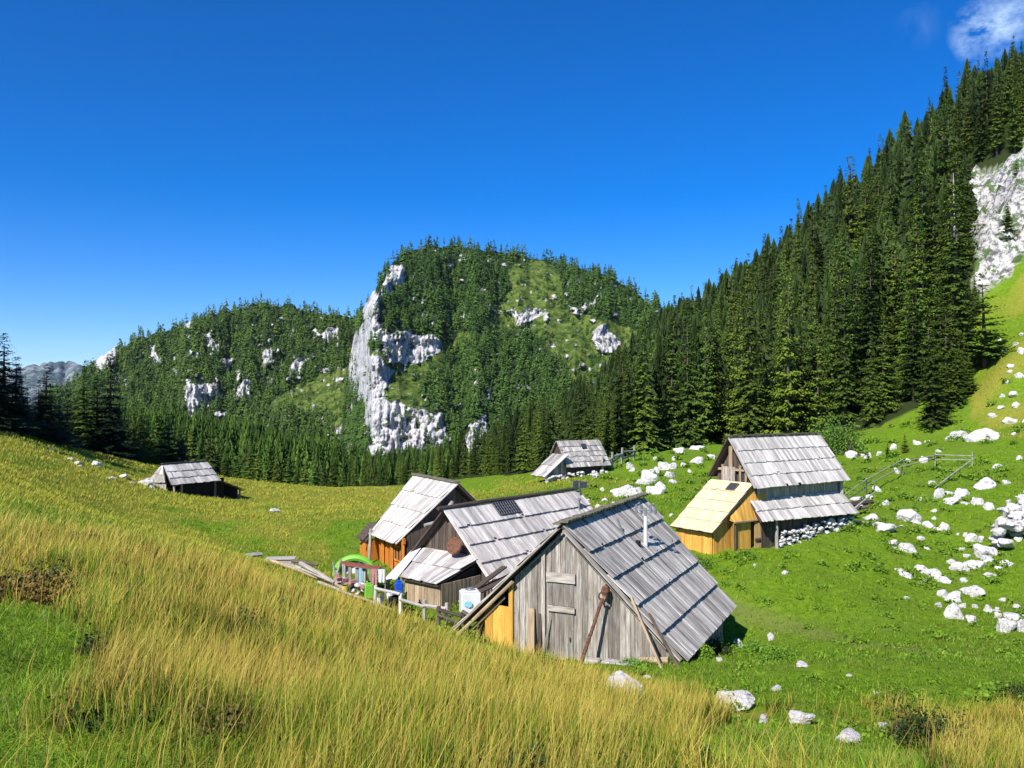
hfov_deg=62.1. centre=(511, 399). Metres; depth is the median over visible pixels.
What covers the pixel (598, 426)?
spruce tree
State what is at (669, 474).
boulder
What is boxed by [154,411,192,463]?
spruce tree
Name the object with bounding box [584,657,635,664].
stone slab
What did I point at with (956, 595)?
boulder
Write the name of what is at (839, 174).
spruce tree
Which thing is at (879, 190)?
spruce tree
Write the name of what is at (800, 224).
spruce tree
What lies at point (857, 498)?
boulder
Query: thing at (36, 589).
shrub
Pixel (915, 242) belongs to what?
spruce tree
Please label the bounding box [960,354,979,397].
young spruce
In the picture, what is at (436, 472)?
larch tree
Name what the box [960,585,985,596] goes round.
boulder
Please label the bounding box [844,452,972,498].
rail fence
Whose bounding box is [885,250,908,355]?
spruce tree
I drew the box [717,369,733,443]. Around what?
spruce tree
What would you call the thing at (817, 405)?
conifer tree
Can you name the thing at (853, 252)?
larch tree
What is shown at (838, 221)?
spruce tree
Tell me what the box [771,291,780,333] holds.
spruce tree
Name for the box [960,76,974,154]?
spruce tree
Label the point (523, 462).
spruce tree
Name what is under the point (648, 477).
boulder
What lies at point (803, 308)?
larch tree
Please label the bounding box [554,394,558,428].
larch tree
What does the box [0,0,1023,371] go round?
sky
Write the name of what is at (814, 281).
spruce tree
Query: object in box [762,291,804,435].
spruce tree
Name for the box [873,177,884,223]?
larch tree
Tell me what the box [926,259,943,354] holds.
spruce tree
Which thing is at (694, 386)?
conifer tree
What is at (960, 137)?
spruce tree
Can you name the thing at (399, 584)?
canister
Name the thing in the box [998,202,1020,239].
young spruce
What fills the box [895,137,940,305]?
spruce tree
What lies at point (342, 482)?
spruce tree
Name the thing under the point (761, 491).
wooden hut
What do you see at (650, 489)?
boulder
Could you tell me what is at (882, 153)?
spruce tree
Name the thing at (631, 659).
shrub
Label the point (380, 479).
spruce tree
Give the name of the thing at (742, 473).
window
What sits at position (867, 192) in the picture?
larch tree
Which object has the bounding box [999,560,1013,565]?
boulder
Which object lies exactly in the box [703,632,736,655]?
shrub
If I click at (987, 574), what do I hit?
boulder
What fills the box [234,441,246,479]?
larch tree
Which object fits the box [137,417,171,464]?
spruce tree
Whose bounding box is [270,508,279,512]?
rock
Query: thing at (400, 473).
spruce tree
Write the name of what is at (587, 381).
spruce tree
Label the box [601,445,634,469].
rail fence
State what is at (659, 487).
boulder
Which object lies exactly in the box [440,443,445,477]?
spruce tree
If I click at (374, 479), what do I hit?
spruce tree
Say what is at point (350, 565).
clothes rack
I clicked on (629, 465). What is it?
boulder
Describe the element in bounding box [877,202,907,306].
larch tree
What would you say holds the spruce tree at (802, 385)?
on the ground at (994, 258)
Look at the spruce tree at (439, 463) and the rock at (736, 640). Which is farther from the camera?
the spruce tree at (439, 463)
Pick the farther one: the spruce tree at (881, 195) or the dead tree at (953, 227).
the spruce tree at (881, 195)
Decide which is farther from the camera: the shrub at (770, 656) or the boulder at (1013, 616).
the boulder at (1013, 616)
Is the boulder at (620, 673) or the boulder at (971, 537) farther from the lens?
the boulder at (971, 537)
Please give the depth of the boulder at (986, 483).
60.11 m
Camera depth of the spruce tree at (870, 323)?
111.95 m
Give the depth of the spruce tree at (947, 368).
96.68 m
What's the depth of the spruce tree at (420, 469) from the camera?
127.08 m
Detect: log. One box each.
[244,552,261,556]
[270,559,318,578]
[291,559,318,566]
[295,565,334,583]
[298,561,343,589]
[318,580,351,594]
[339,590,391,609]
[639,657,669,663]
[850,500,873,506]
[856,505,868,510]
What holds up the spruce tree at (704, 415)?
on the ground at (994, 258)
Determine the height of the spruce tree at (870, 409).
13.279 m
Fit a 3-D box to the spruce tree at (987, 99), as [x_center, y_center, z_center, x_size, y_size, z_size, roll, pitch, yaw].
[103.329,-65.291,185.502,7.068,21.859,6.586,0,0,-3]
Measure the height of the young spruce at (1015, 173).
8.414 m
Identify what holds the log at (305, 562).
on the ground at (994, 258)
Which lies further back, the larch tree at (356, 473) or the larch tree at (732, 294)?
the larch tree at (732, 294)
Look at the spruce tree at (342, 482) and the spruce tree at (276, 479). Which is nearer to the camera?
the spruce tree at (276, 479)
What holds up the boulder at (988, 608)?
on the ground at (994, 258)
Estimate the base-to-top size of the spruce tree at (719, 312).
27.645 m
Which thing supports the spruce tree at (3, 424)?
on the ground at (994, 258)
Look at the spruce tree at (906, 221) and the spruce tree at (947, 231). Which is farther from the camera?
the spruce tree at (906, 221)
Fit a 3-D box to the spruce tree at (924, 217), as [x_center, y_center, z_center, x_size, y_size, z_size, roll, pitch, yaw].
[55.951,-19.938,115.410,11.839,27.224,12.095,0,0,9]
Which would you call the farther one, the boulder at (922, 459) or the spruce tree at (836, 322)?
the spruce tree at (836, 322)
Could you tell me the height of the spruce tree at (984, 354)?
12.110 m
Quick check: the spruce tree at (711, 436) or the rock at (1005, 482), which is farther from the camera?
the spruce tree at (711, 436)
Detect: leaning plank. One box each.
[528,608,534,652]
[538,613,541,652]
[543,619,551,651]
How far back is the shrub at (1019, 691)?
19.03 m
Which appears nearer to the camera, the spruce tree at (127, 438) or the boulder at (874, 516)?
the boulder at (874, 516)
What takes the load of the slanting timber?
attached to the wooden hut at (567, 570)
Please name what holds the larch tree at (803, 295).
on the ground at (994, 258)
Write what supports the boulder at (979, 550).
on the ground at (994, 258)
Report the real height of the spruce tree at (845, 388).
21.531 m
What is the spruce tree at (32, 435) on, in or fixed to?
on the ground at (994, 258)
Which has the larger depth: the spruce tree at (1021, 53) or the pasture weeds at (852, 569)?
the spruce tree at (1021, 53)
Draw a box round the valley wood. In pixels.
[99,399,463,486]
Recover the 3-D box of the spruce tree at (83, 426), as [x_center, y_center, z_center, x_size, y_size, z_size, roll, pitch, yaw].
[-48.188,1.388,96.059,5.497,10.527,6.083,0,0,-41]
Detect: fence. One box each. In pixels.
[373,585,448,624]
[436,606,478,632]
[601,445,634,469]
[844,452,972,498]
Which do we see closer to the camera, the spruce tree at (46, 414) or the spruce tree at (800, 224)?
the spruce tree at (46, 414)
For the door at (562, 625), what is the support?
in the wooden hut at (567, 570)
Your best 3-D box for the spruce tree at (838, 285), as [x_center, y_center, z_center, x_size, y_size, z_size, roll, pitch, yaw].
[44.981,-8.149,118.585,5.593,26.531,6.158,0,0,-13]
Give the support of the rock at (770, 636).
on the ground at (994, 258)
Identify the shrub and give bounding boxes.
[0,559,89,607]
[63,622,112,656]
[141,612,188,635]
[225,607,280,635]
[367,562,392,588]
[532,650,559,664]
[618,652,656,666]
[661,653,686,664]
[691,643,716,659]
[696,553,720,569]
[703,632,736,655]
[725,633,769,653]
[732,549,760,559]
[755,642,795,662]
[803,407,857,453]
[826,415,872,454]
[861,675,916,710]
[882,705,922,739]
[885,699,990,752]
[994,677,1023,701]
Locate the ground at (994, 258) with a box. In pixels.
[0,116,1023,767]
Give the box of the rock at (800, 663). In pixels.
[796,660,808,666]
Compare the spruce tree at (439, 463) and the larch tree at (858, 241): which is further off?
the larch tree at (858, 241)
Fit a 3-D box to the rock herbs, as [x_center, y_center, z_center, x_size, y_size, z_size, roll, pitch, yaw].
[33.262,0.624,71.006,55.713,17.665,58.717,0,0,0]
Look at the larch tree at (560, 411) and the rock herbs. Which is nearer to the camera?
the rock herbs
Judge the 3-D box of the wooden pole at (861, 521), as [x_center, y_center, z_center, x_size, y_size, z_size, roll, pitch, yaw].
[20.756,7.236,50.247,2.056,0.393,0.114,0,0,-14]
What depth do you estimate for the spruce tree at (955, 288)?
102.95 m
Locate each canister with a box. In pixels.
[364,580,373,598]
[395,577,402,592]
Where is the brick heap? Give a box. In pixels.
[334,573,365,594]
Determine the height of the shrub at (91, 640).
0.421 m
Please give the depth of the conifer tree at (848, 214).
200.32 m
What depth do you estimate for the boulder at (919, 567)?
44.49 m
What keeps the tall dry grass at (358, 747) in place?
on the ground at (994, 258)
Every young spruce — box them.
[899,433,909,453]
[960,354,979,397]
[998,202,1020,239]
[1011,161,1019,175]
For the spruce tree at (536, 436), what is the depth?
115.06 m
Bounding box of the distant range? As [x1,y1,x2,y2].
[0,361,86,408]
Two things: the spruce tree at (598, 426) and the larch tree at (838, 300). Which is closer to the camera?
the spruce tree at (598, 426)
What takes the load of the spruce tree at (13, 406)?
on the ground at (994, 258)
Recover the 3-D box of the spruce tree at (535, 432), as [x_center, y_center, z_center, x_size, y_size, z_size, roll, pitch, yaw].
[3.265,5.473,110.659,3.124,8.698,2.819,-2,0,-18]
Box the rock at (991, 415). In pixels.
[988,413,996,417]
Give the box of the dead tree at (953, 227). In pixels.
[946,173,958,236]
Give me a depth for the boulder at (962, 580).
43.25 m
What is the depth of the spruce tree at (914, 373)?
104.21 m
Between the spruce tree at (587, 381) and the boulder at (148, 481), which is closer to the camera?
the boulder at (148, 481)
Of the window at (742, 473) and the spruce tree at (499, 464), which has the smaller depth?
the window at (742, 473)
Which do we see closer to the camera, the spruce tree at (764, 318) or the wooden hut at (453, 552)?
the wooden hut at (453, 552)
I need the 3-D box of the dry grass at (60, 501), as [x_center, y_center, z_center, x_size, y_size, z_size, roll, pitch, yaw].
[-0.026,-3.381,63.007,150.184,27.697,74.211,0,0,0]
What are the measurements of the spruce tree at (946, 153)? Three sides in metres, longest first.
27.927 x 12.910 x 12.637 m
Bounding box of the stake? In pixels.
[333,559,341,585]
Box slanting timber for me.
[458,566,509,599]
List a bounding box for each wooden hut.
[356,473,478,572]
[386,480,592,608]
[453,493,736,662]
[531,440,610,482]
[670,432,858,553]
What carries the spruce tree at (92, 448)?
on the ground at (994, 258)
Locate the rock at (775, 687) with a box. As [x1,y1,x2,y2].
[771,685,780,690]
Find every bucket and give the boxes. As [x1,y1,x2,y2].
[341,582,348,591]
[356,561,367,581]
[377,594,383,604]
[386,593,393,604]
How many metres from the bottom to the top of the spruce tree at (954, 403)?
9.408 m
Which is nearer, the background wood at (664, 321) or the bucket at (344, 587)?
the bucket at (344, 587)
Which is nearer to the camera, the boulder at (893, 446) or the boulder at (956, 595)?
the boulder at (956, 595)
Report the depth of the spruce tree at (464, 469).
123.52 m
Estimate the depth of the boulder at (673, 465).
76.44 m
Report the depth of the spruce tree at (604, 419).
115.75 m
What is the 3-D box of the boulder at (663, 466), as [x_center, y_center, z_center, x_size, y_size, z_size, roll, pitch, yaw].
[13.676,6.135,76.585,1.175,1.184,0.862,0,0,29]
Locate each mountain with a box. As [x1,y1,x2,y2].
[61,302,356,438]
[343,245,659,454]
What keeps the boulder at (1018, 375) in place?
on the ground at (994, 258)
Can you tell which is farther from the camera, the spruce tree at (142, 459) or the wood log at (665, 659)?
the spruce tree at (142, 459)
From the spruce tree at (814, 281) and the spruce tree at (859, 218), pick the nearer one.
the spruce tree at (814, 281)
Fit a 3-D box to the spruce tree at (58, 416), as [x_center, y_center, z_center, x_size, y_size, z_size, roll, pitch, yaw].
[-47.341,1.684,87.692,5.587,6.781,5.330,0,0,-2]
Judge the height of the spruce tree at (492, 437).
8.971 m
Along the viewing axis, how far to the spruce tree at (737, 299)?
196.61 m
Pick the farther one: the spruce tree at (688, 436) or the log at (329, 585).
the spruce tree at (688, 436)
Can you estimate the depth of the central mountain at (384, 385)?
651.16 m
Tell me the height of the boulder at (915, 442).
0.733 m
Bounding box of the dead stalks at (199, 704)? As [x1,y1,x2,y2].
[0,529,1023,767]
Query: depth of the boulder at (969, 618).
35.82 m
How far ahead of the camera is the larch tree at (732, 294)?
222.58 m
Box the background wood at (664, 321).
[348,47,1023,483]
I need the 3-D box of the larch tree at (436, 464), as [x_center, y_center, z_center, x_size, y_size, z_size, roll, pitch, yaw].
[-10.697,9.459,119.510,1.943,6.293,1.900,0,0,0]
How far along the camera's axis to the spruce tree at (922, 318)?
106.03 m
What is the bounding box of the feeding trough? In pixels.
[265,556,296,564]
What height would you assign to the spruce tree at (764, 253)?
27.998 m
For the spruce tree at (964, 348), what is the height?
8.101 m
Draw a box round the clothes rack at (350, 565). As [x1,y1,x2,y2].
[341,561,381,589]
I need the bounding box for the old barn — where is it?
[151,460,244,498]
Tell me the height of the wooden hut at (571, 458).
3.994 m
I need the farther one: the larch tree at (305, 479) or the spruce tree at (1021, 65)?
the spruce tree at (1021, 65)
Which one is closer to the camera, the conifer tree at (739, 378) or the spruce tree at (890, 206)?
the conifer tree at (739, 378)
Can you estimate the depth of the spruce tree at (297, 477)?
122.72 m
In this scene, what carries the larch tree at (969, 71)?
on the ground at (994, 258)
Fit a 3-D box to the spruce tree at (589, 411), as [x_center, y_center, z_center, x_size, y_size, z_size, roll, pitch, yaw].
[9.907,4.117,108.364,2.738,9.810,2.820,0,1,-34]
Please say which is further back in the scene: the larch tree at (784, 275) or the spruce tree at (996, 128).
the larch tree at (784, 275)
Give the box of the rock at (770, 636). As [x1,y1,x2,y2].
[767,632,774,640]
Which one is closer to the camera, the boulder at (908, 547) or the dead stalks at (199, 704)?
the dead stalks at (199, 704)
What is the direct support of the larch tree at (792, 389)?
on the ground at (994, 258)
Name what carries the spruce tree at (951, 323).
on the ground at (994, 258)
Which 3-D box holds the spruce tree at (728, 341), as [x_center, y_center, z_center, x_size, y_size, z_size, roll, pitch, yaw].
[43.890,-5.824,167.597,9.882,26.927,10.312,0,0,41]
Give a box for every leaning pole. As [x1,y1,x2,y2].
[368,529,371,559]
[579,592,606,663]
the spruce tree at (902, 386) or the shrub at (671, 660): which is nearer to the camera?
the shrub at (671, 660)
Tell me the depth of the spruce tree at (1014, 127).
172.66 m
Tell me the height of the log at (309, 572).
0.488 m
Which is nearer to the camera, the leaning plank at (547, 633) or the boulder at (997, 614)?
the leaning plank at (547, 633)
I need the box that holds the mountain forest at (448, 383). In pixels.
[339,234,676,456]
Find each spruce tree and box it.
[0,333,54,434]
[0,357,42,436]
[0,381,26,434]
[11,376,39,433]
[23,389,43,436]
[29,364,89,446]
[29,380,62,438]
[47,384,78,444]
[50,396,79,447]
[58,391,80,444]
[66,366,105,449]
[68,391,81,445]
[75,376,134,457]
[79,354,145,458]
[111,399,141,460]
[124,401,165,462]
[126,408,154,462]
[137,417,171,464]
[145,399,184,465]
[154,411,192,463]
[172,421,194,462]
[196,435,204,461]
[197,423,220,474]
[213,435,225,475]
[218,447,230,476]
[270,445,281,482]
[294,460,303,484]
[319,455,328,486]
[326,452,341,486]
[338,460,346,486]
[343,456,348,484]
[350,460,355,485]
[360,452,368,485]
[366,460,372,485]
[371,455,377,485]
[375,462,383,485]
[382,458,391,484]
[394,450,399,484]
[396,452,402,483]
[396,462,401,484]
[400,453,407,483]
[407,449,416,479]
[418,450,422,473]
[437,451,442,475]
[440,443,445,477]
[448,446,459,477]
[458,431,469,476]
[467,438,475,475]
[469,431,480,474]
[477,425,485,474]
[481,430,492,475]
[481,431,493,475]
[483,419,494,468]
[483,420,496,473]
[490,433,496,472]
[491,424,506,474]
[498,418,503,441]
[503,414,517,471]
[513,400,533,472]
[516,404,534,468]
[528,409,540,467]
[528,416,534,458]
[530,405,540,468]
[531,396,542,464]
[532,401,551,467]
[535,401,549,454]
[536,403,551,467]
[554,394,563,440]
[561,418,568,440]
[569,377,585,439]
[577,386,599,439]
[583,374,601,439]
[583,388,601,440]
[584,369,590,394]
[588,394,594,439]
[594,392,604,443]
[597,375,611,437]
[599,393,613,451]
[600,368,620,457]
[605,349,633,458]
[612,340,630,448]
[615,356,634,432]
[618,355,639,455]
[624,322,673,454]
[638,320,651,373]
[650,295,685,450]
[666,298,715,449]
[689,297,703,350]
[700,323,728,444]
[711,294,723,342]
[713,300,723,340]
[717,267,720,290]
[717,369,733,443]
[719,303,734,379]
[723,269,774,440]
[725,297,738,381]
[733,258,737,275]
[733,291,740,325]
[748,262,761,311]
[752,275,764,314]
[756,233,770,295]
[760,257,767,292]
[760,270,769,304]
[760,308,770,367]
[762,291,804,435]
[766,251,777,303]
[767,225,788,310]
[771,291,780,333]
[787,218,794,260]
[790,223,802,284]
[791,312,815,434]
[793,207,803,244]
[795,198,801,231]
[803,203,825,283]
[804,247,815,318]
[805,298,822,368]
[806,250,821,305]
[812,298,856,428]
[814,286,851,418]
[817,184,830,244]
[819,246,849,408]
[821,193,829,253]
[821,232,832,288]
[823,187,835,252]
[824,218,831,275]
[826,202,843,268]
[827,271,862,426]
[831,223,850,297]
[835,166,842,184]
[840,254,868,412]
[847,223,900,403]
[848,250,896,404]
[849,172,873,256]
[850,207,896,369]
[853,185,864,257]
[854,326,888,427]
[857,170,873,229]
[863,305,902,417]
[867,194,875,231]
[869,138,886,205]
[870,163,882,228]
[877,192,887,218]
[880,155,941,342]
[880,161,900,233]
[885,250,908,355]
[890,276,928,401]
[891,193,935,360]
[891,280,915,395]
[894,279,910,370]
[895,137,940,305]
[899,113,909,150]
[899,220,938,380]
[900,206,910,240]
[901,92,980,265]
[911,180,943,320]
[911,304,962,427]
[915,284,957,399]
[919,175,986,370]
[924,96,973,237]
[925,146,981,335]
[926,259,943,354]
[929,192,950,319]
[933,300,966,412]
[934,292,974,400]
[937,67,954,107]
[940,115,977,267]
[945,333,969,408]
[947,277,973,369]
[951,101,968,161]
[956,328,974,386]
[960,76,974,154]
[961,139,977,233]
[964,316,978,366]
[967,270,979,301]
[969,86,991,159]
[970,289,977,316]
[972,51,998,148]
[986,58,1006,156]
[991,46,1018,124]
[1001,65,1023,152]
[1007,46,1023,121]
[1008,66,1023,130]
[1016,72,1023,135]
[1020,41,1023,62]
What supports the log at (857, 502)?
on the ground at (994, 258)
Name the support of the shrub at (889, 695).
on the ground at (994, 258)
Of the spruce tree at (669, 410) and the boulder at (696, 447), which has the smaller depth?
the boulder at (696, 447)
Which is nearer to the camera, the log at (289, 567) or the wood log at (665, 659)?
the wood log at (665, 659)
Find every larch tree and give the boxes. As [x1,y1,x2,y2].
[186,426,199,460]
[228,446,240,478]
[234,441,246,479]
[241,439,257,479]
[252,441,265,480]
[262,443,273,481]
[282,454,293,483]
[298,453,311,485]
[309,449,323,485]
[352,458,358,485]
[432,445,440,476]
[432,449,439,476]
[466,429,472,471]
[542,396,551,452]
[542,400,554,449]
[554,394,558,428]
[556,393,564,437]
[595,357,610,414]
[648,332,655,368]
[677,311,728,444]
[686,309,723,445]
[710,310,726,363]
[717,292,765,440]
[722,265,737,318]
[739,253,753,302]
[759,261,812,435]
[771,332,802,430]
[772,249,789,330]
[776,244,791,312]
[783,256,794,297]
[794,279,810,330]
[798,291,808,332]
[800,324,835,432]
[807,291,822,355]
[825,245,843,317]
[830,239,849,303]
[831,260,843,311]
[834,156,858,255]
[848,155,859,196]
[848,222,863,279]
[849,241,859,275]
[859,163,874,224]
[872,134,887,203]
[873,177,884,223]
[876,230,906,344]
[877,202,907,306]
[897,138,909,200]
[909,110,936,221]
[909,152,923,222]
[952,70,962,106]
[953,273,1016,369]
[963,62,970,97]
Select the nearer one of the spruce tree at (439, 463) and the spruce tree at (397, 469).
the spruce tree at (439, 463)
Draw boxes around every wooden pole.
[849,520,877,524]
[855,491,876,507]
[934,457,975,487]
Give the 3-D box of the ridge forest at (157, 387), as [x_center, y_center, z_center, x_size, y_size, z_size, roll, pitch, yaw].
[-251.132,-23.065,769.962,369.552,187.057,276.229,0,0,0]
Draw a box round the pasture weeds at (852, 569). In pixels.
[402,463,1023,741]
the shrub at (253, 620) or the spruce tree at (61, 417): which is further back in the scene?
the spruce tree at (61, 417)
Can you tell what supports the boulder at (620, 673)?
on the ground at (994, 258)
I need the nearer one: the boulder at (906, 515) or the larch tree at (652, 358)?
the boulder at (906, 515)
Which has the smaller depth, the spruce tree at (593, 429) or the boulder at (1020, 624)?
the boulder at (1020, 624)
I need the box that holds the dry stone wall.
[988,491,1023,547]
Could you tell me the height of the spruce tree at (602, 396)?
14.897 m
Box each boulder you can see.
[91,461,102,467]
[119,474,128,478]
[139,478,153,485]
[606,670,643,696]
[610,484,637,496]
[626,462,633,468]
[640,470,657,483]
[646,486,654,492]
[652,467,659,473]
[652,481,665,493]
[658,462,669,469]
[664,471,674,477]
[668,462,676,468]
[669,479,676,483]
[673,447,684,453]
[688,445,705,450]
[690,457,703,463]
[717,690,754,710]
[788,710,814,724]
[835,728,860,743]
[845,450,857,457]
[849,497,862,500]
[866,513,877,520]
[872,485,881,491]
[872,522,897,531]
[882,500,889,505]
[888,539,897,544]
[890,444,896,449]
[896,509,921,522]
[898,543,916,552]
[903,572,912,578]
[913,440,921,444]
[914,564,926,571]
[919,456,928,462]
[922,521,933,527]
[922,568,941,577]
[934,488,944,498]
[934,576,950,583]
[936,589,947,596]
[939,523,949,531]
[943,497,958,504]
[943,602,963,618]
[944,591,961,602]
[946,559,955,563]
[949,431,968,438]
[949,562,963,570]
[954,488,969,496]
[958,603,965,607]
[959,578,967,582]
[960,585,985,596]
[962,560,984,569]
[965,428,999,441]
[965,533,977,541]
[965,615,975,622]
[971,498,983,504]
[972,544,997,557]
[973,477,995,489]
[978,536,983,541]
[980,555,993,563]
[982,572,996,576]
[983,502,994,509]
[983,604,992,612]
[994,612,1001,617]
[996,618,1016,632]
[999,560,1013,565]
[1001,417,1017,423]
[1003,612,1021,619]
[1008,391,1017,396]
[1012,401,1019,408]
[1014,372,1023,377]
[1016,619,1023,631]
[1017,347,1023,353]
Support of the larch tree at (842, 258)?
on the ground at (994, 258)
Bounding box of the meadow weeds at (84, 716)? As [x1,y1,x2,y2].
[39,529,1023,767]
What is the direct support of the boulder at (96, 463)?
on the ground at (994, 258)
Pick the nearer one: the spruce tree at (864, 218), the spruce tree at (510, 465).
the spruce tree at (510, 465)
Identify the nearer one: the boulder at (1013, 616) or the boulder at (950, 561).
the boulder at (1013, 616)
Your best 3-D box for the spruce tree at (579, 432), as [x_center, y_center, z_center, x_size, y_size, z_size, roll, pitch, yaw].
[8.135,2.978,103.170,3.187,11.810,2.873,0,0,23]
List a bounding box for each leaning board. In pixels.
[630,596,662,667]
[648,613,679,666]
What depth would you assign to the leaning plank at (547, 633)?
30.05 m
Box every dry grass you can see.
[0,339,1023,599]
[0,511,1023,767]
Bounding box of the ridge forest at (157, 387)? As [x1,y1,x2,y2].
[39,293,359,448]
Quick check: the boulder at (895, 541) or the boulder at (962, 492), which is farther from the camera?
the boulder at (962, 492)
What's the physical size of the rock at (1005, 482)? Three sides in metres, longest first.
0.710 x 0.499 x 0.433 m
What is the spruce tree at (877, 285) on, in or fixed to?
on the ground at (994, 258)
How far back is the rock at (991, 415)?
90.50 m
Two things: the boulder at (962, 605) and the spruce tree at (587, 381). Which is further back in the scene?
the spruce tree at (587, 381)
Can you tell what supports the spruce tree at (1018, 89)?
on the ground at (994, 258)
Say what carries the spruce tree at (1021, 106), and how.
on the ground at (994, 258)
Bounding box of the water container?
[459,587,480,612]
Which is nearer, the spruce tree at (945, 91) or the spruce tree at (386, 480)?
the spruce tree at (386, 480)
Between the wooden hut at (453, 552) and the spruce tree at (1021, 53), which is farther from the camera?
the spruce tree at (1021, 53)
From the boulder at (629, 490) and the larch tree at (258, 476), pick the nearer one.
the boulder at (629, 490)
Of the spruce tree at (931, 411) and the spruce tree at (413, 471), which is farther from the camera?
the spruce tree at (413, 471)
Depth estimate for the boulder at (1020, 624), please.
34.01 m
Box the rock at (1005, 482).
[1002,480,1010,484]
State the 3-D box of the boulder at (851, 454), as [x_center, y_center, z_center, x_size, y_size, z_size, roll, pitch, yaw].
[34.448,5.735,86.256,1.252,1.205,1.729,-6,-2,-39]
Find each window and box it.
[394,544,400,561]
[741,465,747,480]
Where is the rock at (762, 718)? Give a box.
[759,714,767,722]
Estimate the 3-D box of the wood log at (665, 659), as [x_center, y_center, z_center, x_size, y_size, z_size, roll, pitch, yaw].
[4.695,8.598,28.030,1.043,0.399,0.240,0,0,31]
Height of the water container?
1.044 m
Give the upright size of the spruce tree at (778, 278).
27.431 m
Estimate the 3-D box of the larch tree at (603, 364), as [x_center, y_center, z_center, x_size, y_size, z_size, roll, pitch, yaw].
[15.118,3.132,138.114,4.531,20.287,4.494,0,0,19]
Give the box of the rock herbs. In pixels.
[585,332,1023,588]
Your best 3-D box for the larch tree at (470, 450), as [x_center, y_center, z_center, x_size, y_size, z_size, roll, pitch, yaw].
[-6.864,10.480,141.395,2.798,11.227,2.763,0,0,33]
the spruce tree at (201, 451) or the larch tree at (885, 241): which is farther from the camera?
the larch tree at (885, 241)
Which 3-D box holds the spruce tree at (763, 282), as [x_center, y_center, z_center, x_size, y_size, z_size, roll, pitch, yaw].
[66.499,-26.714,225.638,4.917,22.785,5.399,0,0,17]
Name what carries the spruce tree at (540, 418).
on the ground at (994, 258)
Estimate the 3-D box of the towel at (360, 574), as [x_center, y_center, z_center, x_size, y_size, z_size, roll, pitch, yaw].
[-7.147,8.298,40.500,0.568,1.219,0.551,0,0,0]
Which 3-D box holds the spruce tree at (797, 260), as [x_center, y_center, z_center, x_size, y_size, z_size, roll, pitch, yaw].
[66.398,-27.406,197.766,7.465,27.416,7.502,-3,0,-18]
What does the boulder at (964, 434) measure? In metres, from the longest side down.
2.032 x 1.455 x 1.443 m
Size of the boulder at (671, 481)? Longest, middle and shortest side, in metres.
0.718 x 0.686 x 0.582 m
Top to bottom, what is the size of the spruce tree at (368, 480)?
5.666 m
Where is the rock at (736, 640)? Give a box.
[733,638,741,647]
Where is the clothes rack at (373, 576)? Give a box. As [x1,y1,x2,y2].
[369,569,385,595]
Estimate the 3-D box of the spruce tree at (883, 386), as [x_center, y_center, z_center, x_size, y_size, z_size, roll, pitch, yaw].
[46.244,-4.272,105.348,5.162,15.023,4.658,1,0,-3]
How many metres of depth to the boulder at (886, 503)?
57.28 m
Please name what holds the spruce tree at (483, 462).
on the ground at (994, 258)
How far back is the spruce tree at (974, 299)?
111.12 m
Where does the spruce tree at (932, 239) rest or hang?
on the ground at (994, 258)
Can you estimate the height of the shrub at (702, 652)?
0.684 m
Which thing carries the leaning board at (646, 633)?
on the ground at (994, 258)
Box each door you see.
[550,612,573,659]
[754,521,771,547]
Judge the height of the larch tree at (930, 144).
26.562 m
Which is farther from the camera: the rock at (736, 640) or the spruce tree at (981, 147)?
the spruce tree at (981, 147)
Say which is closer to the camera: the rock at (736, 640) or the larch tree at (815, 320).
the rock at (736, 640)
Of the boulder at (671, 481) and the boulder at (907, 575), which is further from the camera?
the boulder at (671, 481)
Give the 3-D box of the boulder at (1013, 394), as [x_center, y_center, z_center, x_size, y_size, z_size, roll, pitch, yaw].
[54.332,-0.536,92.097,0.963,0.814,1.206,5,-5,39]
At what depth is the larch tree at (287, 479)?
121.59 m
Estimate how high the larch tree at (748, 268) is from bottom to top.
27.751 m
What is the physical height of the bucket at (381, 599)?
0.489 m
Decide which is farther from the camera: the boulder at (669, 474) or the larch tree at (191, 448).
the larch tree at (191, 448)
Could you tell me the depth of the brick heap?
35.43 m
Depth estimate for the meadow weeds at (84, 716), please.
5.69 m
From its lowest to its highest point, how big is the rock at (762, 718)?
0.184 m
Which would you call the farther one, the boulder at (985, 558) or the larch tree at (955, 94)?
the larch tree at (955, 94)
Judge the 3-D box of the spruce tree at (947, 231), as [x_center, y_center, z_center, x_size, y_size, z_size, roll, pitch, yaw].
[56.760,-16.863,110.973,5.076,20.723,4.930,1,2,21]
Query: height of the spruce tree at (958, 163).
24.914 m
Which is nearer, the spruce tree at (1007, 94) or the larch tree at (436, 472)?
the larch tree at (436, 472)
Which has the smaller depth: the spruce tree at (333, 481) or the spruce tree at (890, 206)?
the spruce tree at (333, 481)
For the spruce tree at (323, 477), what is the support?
on the ground at (994, 258)
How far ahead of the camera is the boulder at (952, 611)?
36.68 m

